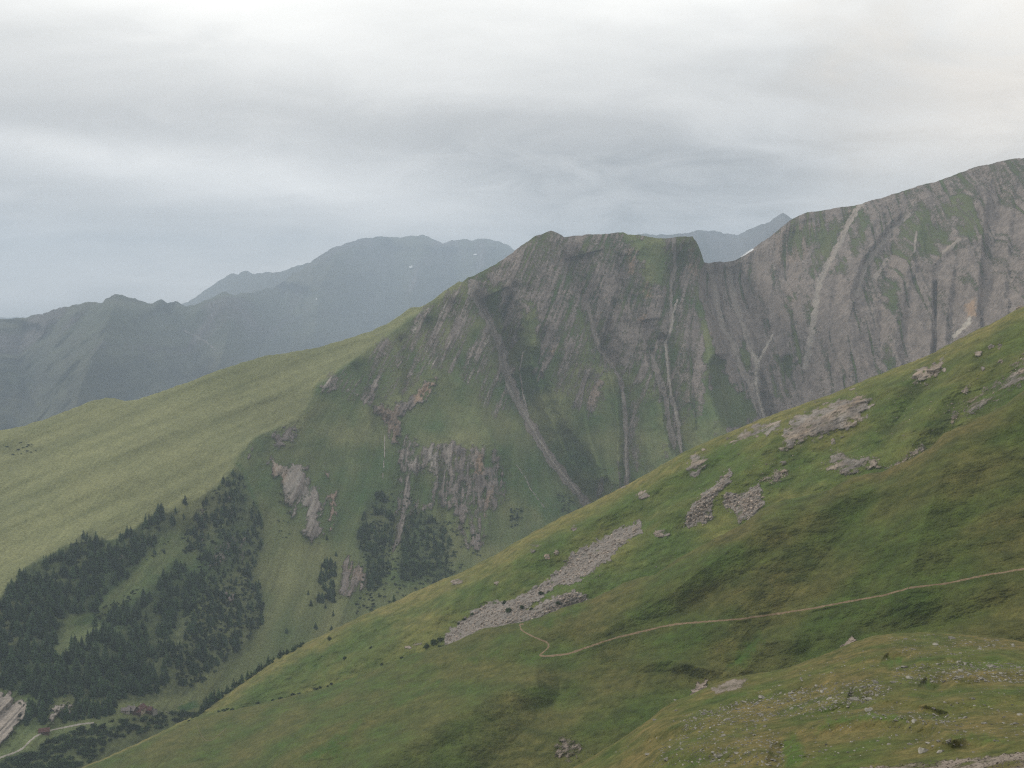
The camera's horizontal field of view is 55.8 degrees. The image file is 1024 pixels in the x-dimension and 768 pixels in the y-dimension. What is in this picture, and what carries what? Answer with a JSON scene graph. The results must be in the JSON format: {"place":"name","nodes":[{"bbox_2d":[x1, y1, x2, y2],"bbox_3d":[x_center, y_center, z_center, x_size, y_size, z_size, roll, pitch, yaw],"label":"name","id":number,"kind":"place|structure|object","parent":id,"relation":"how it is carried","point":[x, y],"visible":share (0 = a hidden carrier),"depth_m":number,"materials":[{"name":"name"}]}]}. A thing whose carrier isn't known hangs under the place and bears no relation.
{"place":"outdoors","nodes":[
{"label":"outdoors","id":0,"kind":"place"},
{"bbox_2d":[0,722,93,758],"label":"road","id":1,"kind":"structure","parent":0,"point":[27,743],"depth_m":855.67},
{"bbox_2d":[0,251,391,318],"bbox_3d":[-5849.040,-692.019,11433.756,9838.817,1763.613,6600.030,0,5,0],"label":"hills","id":2,"kind":"structure","parent":0,"point":[242,282],"depth_m":10639.99,"materials":[{"name":"grey stone"}]},
{"bbox_2d":[0,235,514,429],"bbox_3d":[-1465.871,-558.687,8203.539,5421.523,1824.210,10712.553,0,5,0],"label":"mountain","id":3,"kind":"structure","parent":0,"point":[53,362],"depth_m":5656.88,"materials":[{"name":"grey stone"}]},
{"bbox_2d":[0,158,1023,767],"bbox_3d":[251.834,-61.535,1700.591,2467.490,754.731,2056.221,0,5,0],"label":"mountain","id":4,"kind":"structure","parent":0,"point":[612,362],"depth_m":1763.75,"materials":[{"name":"green plant"}]},
{"bbox_2d":[0,595,7,611],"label":"conifer","id":5,"kind":"object","parent":4,"relation":"on","point":[3,604],"visible":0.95,"depth_m":1035.28,"materials":[{"name":"green plant"}]},
{"bbox_2d":[17,679,28,694],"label":"conifer","id":6,"kind":"object","parent":4,"relation":"on","point":[23,689],"visible":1,"depth_m":920.25,"materials":[{"name":"green plant"}]},
{"bbox_2d":[23,708,29,725],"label":"conifer","id":7,"kind":"object","parent":4,"relation":"on","point":[26,720],"visible":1,"depth_m":869.85,"materials":[{"name":"green plant"}]},
{"bbox_2d":[26,696,32,709],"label":"conifer","id":8,"kind":"object","parent":4,"relation":"on","point":[29,701],"visible":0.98,"depth_m":885.15,"materials":[{"name":"green plant"}]},
{"bbox_2d":[29,613,34,625],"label":"conifer","id":9,"kind":"object","parent":4,"relation":"on","point":[31,620],"visible":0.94,"depth_m":1025.12,"materials":[{"name":"green plant"}]},
{"bbox_2d":[31,637,37,649],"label":"conifer","id":10,"kind":"object","parent":4,"relation":"on","point":[34,643],"visible":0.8,"depth_m":988.62,"materials":[{"name":"green plant"}]},
{"bbox_2d":[32,703,37,716],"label":"conifer","id":11,"kind":"object","parent":4,"relation":"on","point":[35,711],"visible":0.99,"depth_m":884.72,"materials":[{"name":"green plant"}]},
{"bbox_2d":[34,571,45,585],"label":"conifer","id":12,"kind":"object","parent":4,"relation":"on","point":[38,578],"visible":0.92,"depth_m":1097.84,"materials":[{"name":"green plant"}]},
{"bbox_2d":[39,699,44,713],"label":"conifer","id":13,"kind":"object","parent":4,"relation":"on","point":[42,704],"visible":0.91,"depth_m":887.28,"materials":[{"name":"green plant"}]},
{"bbox_2d":[38,727,49,735],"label":"chalet","id":14,"kind":"object","parent":4,"relation":"on","point":[44,731],"visible":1,"depth_m":861.34,"materials":[{"name":"brown wood"}]},
{"bbox_2d":[46,689,54,704],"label":"conifer","id":15,"kind":"object","parent":4,"relation":"on","point":[50,698],"visible":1,"depth_m":905.62,"materials":[{"name":"green plant"}]},
{"bbox_2d":[59,565,68,577],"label":"conifer","id":16,"kind":"object","parent":4,"relation":"on","point":[64,572],"visible":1,"depth_m":1130.16,"materials":[{"name":"green plant"}]},
{"bbox_2d":[65,706,69,718],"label":"conifer","id":17,"kind":"object","parent":4,"relation":"on","point":[68,713],"visible":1,"depth_m":892.24,"materials":[{"name":"green plant"}]},
{"bbox_2d":[68,636,72,649],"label":"conifer","id":18,"kind":"object","parent":4,"relation":"on","point":[71,643],"visible":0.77,"depth_m":1005.60,"materials":[{"name":"green plant"}]},
{"bbox_2d":[66,647,75,663],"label":"conifer","id":19,"kind":"object","parent":4,"relation":"on","point":[68,657],"visible":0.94,"depth_m":975.53,"materials":[{"name":"green plant"}]},
{"bbox_2d":[86,676,90,688],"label":"conifer","id":20,"kind":"object","parent":4,"relation":"on","point":[88,682],"visible":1,"depth_m":946.25,"materials":[{"name":"green plant"}]},
{"bbox_2d":[85,635,92,650],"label":"conifer","id":21,"kind":"object","parent":4,"relation":"on","point":[88,645],"visible":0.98,"depth_m":1004.12,"materials":[{"name":"green plant"}]},
{"bbox_2d":[91,614,97,626],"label":"conifer","id":22,"kind":"object","parent":4,"relation":"on","point":[93,622],"visible":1,"depth_m":1071.69,"materials":[{"name":"green plant"}]},
{"bbox_2d":[92,627,96,640],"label":"conifer","id":23,"kind":"object","parent":4,"relation":"on","point":[95,634],"visible":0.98,"depth_m":1030.00,"materials":[{"name":"green plant"}]},
{"bbox_2d":[95,704,100,718],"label":"conifer","id":24,"kind":"object","parent":4,"relation":"on","point":[98,713],"visible":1,"depth_m":905.65,"materials":[{"name":"green plant"}]},
{"bbox_2d":[95,630,101,642],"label":"conifer","id":25,"kind":"object","parent":4,"relation":"on","point":[98,638],"visible":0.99,"depth_m":1026.77,"materials":[{"name":"green plant"}]},
{"bbox_2d":[100,620,104,631],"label":"conifer","id":26,"kind":"object","parent":4,"relation":"on","point":[102,627],"visible":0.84,"depth_m":1052.30,"materials":[{"name":"green plant"}]},
{"bbox_2d":[101,630,109,643],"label":"conifer","id":27,"kind":"object","parent":4,"relation":"on","point":[104,639],"visible":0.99,"depth_m":1028.18,"materials":[{"name":"green plant"}]},
{"bbox_2d":[105,608,111,620],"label":"conifer","id":28,"kind":"object","parent":4,"relation":"on","point":[108,614],"visible":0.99,"depth_m":1086.89,"materials":[{"name":"green plant"}]},
{"bbox_2d":[110,602,116,610],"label":"conifer","id":29,"kind":"object","parent":4,"relation":"on","point":[114,607],"visible":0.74,"depth_m":1101.06,"materials":[{"name":"green plant"}]},
{"bbox_2d":[121,707,130,714],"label":"chalet","id":30,"kind":"object","parent":4,"relation":"on","point":[125,710],"visible":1,"depth_m":927.65,"materials":[{"name":"grey wood"}]},
{"bbox_2d":[127,705,137,715],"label":"chalet","id":31,"kind":"object","parent":4,"relation":"on","point":[133,709],"visible":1,"depth_m":932.52,"materials":[{"name":"grey wood"}]},
{"bbox_2d":[131,682,138,694],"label":"conifer","id":32,"kind":"object","parent":4,"relation":"on","point":[134,689],"visible":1,"depth_m":963.14,"materials":[{"name":"green plant"}]},
{"bbox_2d":[136,707,140,716],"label":"chalet","id":33,"kind":"object","parent":4,"relation":"on","point":[138,712],"visible":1,"depth_m":934.65,"materials":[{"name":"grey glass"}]},
{"bbox_2d":[138,703,146,714],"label":"chalet","id":34,"kind":"object","parent":4,"relation":"on","point":[142,706],"visible":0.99,"depth_m":942.37,"materials":[{"name":"wood"}]},
{"bbox_2d":[143,513,147,526],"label":"conifer","id":35,"kind":"object","parent":4,"relation":"on","point":[145,523],"visible":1,"depth_m":1246.10,"materials":[{"name":"green plant"}]},
{"bbox_2d":[146,705,152,714],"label":"chalet","id":36,"kind":"object","parent":4,"relation":"on","point":[149,710],"visible":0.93,"depth_m":946.69,"materials":[{"name":"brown wood"}]},
{"bbox_2d":[152,708,157,715],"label":"chalet","id":37,"kind":"object","parent":4,"relation":"on","point":[154,712],"visible":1,"depth_m":950.13,"materials":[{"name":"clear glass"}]},
{"bbox_2d":[153,678,160,693],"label":"conifer","id":38,"kind":"object","parent":4,"relation":"on","point":[157,686],"visible":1,"depth_m":984.89,"materials":[{"name":"green plant"}]},
{"bbox_2d":[158,579,164,591],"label":"conifer","id":39,"kind":"object","parent":4,"relation":"on","point":[161,585],"visible":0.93,"depth_m":1173.35,"materials":[{"name":"green plant"}]},
{"bbox_2d":[160,657,165,670],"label":"conifer","id":40,"kind":"object","parent":4,"relation":"on","point":[163,667],"visible":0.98,"depth_m":1021.76,"materials":[{"name":"green plant"}]},
{"bbox_2d":[169,640,177,657],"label":"conifer","id":41,"kind":"object","parent":4,"relation":"on","point":[173,651],"visible":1,"depth_m":1043.47,"materials":[{"name":"green plant"}]},
{"bbox_2d":[0,470,451,724],"bbox_3d":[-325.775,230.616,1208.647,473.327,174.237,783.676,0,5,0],"label":"forest","id":42,"kind":"object","parent":4,"relation":"on","point":[137,549],"visible":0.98,"depth_m":1135.15,"materials":[{"name":"green plant"}]},
{"bbox_2d":[234,633,238,643],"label":"conifer","id":43,"kind":"object","parent":4,"relation":"on","point":[236,638],"visible":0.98,"depth_m":1169.48,"materials":[{"name":"green plant"}]},
{"bbox_2d":[0,442,578,767],"bbox_3d":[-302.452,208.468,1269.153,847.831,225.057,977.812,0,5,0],"label":"scrub","id":44,"kind":"object","parent":4,"relation":"on","point":[20,760],"visible":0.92,"depth_m":1049.71,"materials":[{"name":"green plant"}]},
{"bbox_2d":[492,324,767,480],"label":"gully debris","id":45,"kind":"object","parent":4,"relation":"on","point":[543,435],"visible":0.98,"depth_m":2019.50,"materials":[{"name":"stone"}]},
{"bbox_2d":[0,0,1023,317],"label":"sky","id":46,"kind":"structure","parent":0,"point":[151,151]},
{"bbox_2d":[519,623,548,654],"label":"path","id":47,"kind":"structure","parent":0,"point":[535,637],"depth_m":591.86,"materials":[{"name":"brown soil"}]},
{"bbox_2d":[82,306,1023,767],"bbox_3d":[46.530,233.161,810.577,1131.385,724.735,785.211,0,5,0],"label":"spur","id":48,"kind":"structure","parent":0,"point":[926,408],"depth_m":717.29,"materials":[{"name":"green plant"}]},
{"bbox_2d":[203,697,209,707],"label":"conifer","id":49,"kind":"object","parent":48,"relation":"on","point":[206,704],"visible":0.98,"depth_m":827.90,"materials":[{"name":"green plant"}]},
{"bbox_2d":[208,693,214,704],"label":"conifer","id":50,"kind":"object","parent":48,"relation":"on","point":[211,700],"visible":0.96,"depth_m":835.15,"materials":[{"name":"green plant"}]},
{"bbox_2d":[216,688,222,699],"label":"conifer","id":51,"kind":"object","parent":48,"relation":"on","point":[219,695],"visible":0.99,"depth_m":839.48,"materials":[{"name":"green plant"}]},
{"bbox_2d":[188,642,443,721],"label":"scrub","id":52,"kind":"object","parent":48,"relation":"on","point":[195,714],"visible":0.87,"depth_m":836.64,"materials":[{"name":"green plant"}]},
{"bbox_2d":[430,639,437,645],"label":"bush","id":53,"kind":"object","parent":48,"relation":"on","point":[433,641],"visible":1,"depth_m":744.88,"materials":[{"name":"green plant"}]},
{"bbox_2d":[656,532,663,536],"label":"rock outcrop","id":54,"kind":"object","parent":48,"relation":"on","point":[659,534],"visible":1,"depth_m":704.71,"materials":[{"name":"stone"}]},
{"bbox_2d":[685,471,730,528],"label":"scree","id":55,"kind":"structure","parent":48,"relation":"on","point":[698,514],"depth_m":696.42,"materials":[{"name":"stone"}]},
{"bbox_2d":[724,486,763,519],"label":"scree","id":56,"kind":"structure","parent":48,"relation":"on","point":[748,498],"depth_m":669.28,"materials":[{"name":"stone"}]},
{"bbox_2d":[912,373,921,378],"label":"rock outcrop","id":57,"kind":"object","parent":48,"relation":"on","point":[918,375],"visible":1,"depth_m":664.06,"materials":[{"name":"stone"}]},
{"bbox_2d":[926,366,940,374],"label":"rock outcrop","id":58,"kind":"object","parent":48,"relation":"on","point":[932,370],"visible":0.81,"depth_m":658.44,"materials":[{"name":"stone"}]},
{"bbox_2d":[85,391,1023,767],"bbox_3d":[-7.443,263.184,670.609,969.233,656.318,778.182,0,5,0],"label":"slope","id":59,"kind":"structure","parent":0,"point":[947,507],"depth_m":500.43,"materials":[{"name":"green plant"}]},
{"bbox_2d":[445,524,639,643],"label":"scree","id":60,"kind":"structure","parent":59,"relation":"on","point":[550,586],"depth_m":737.04,"materials":[{"name":"stone"}]},
{"bbox_2d":[569,343,1022,594],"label":"stony debris","id":61,"kind":"object","parent":59,"relation":"on","point":[780,475],"visible":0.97,"depth_m":666.83,"materials":[{"name":"stone"}]},
{"bbox_2d":[637,213,791,262],"bbox_3d":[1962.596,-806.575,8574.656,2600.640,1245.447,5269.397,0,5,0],"label":"mountain","id":62,"kind":"structure","parent":0,"point":[715,246],"depth_m":8764.51,"materials":[{"name":"grey stone"}]},
{"bbox_2d":[539,568,1023,656],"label":"path","id":63,"kind":"structure","parent":0,"point":[637,632],"depth_m":484.15,"materials":[{"name":"brown soil"}]},
{"bbox_2d":[573,632,1023,767],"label":"hillock","id":64,"kind":"structure","parent":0,"point":[732,690],"depth_m":195.58,"materials":[{"name":"green plant"}]},
{"bbox_2d":[624,634,1023,766],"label":"stones","id":65,"kind":"object","parent":64,"relation":"on","point":[871,694],"visible":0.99,"depth_m":201.34,"materials":[{"name":"grey stone"}]},
{"bbox_2d":[918,747,927,753],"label":"boulder","id":66,"kind":"object","parent":64,"relation":"on","point":[921,750],"visible":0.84,"depth_m":137.29,"materials":[{"name":"stone"}]},
{"bbox_2d":[880,752,1023,767],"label":"gravel","id":67,"kind":"structure","parent":64,"relation":"on","point":[971,765],"depth_m":120.41,"materials":[{"name":"grey gravel"}]}
]}

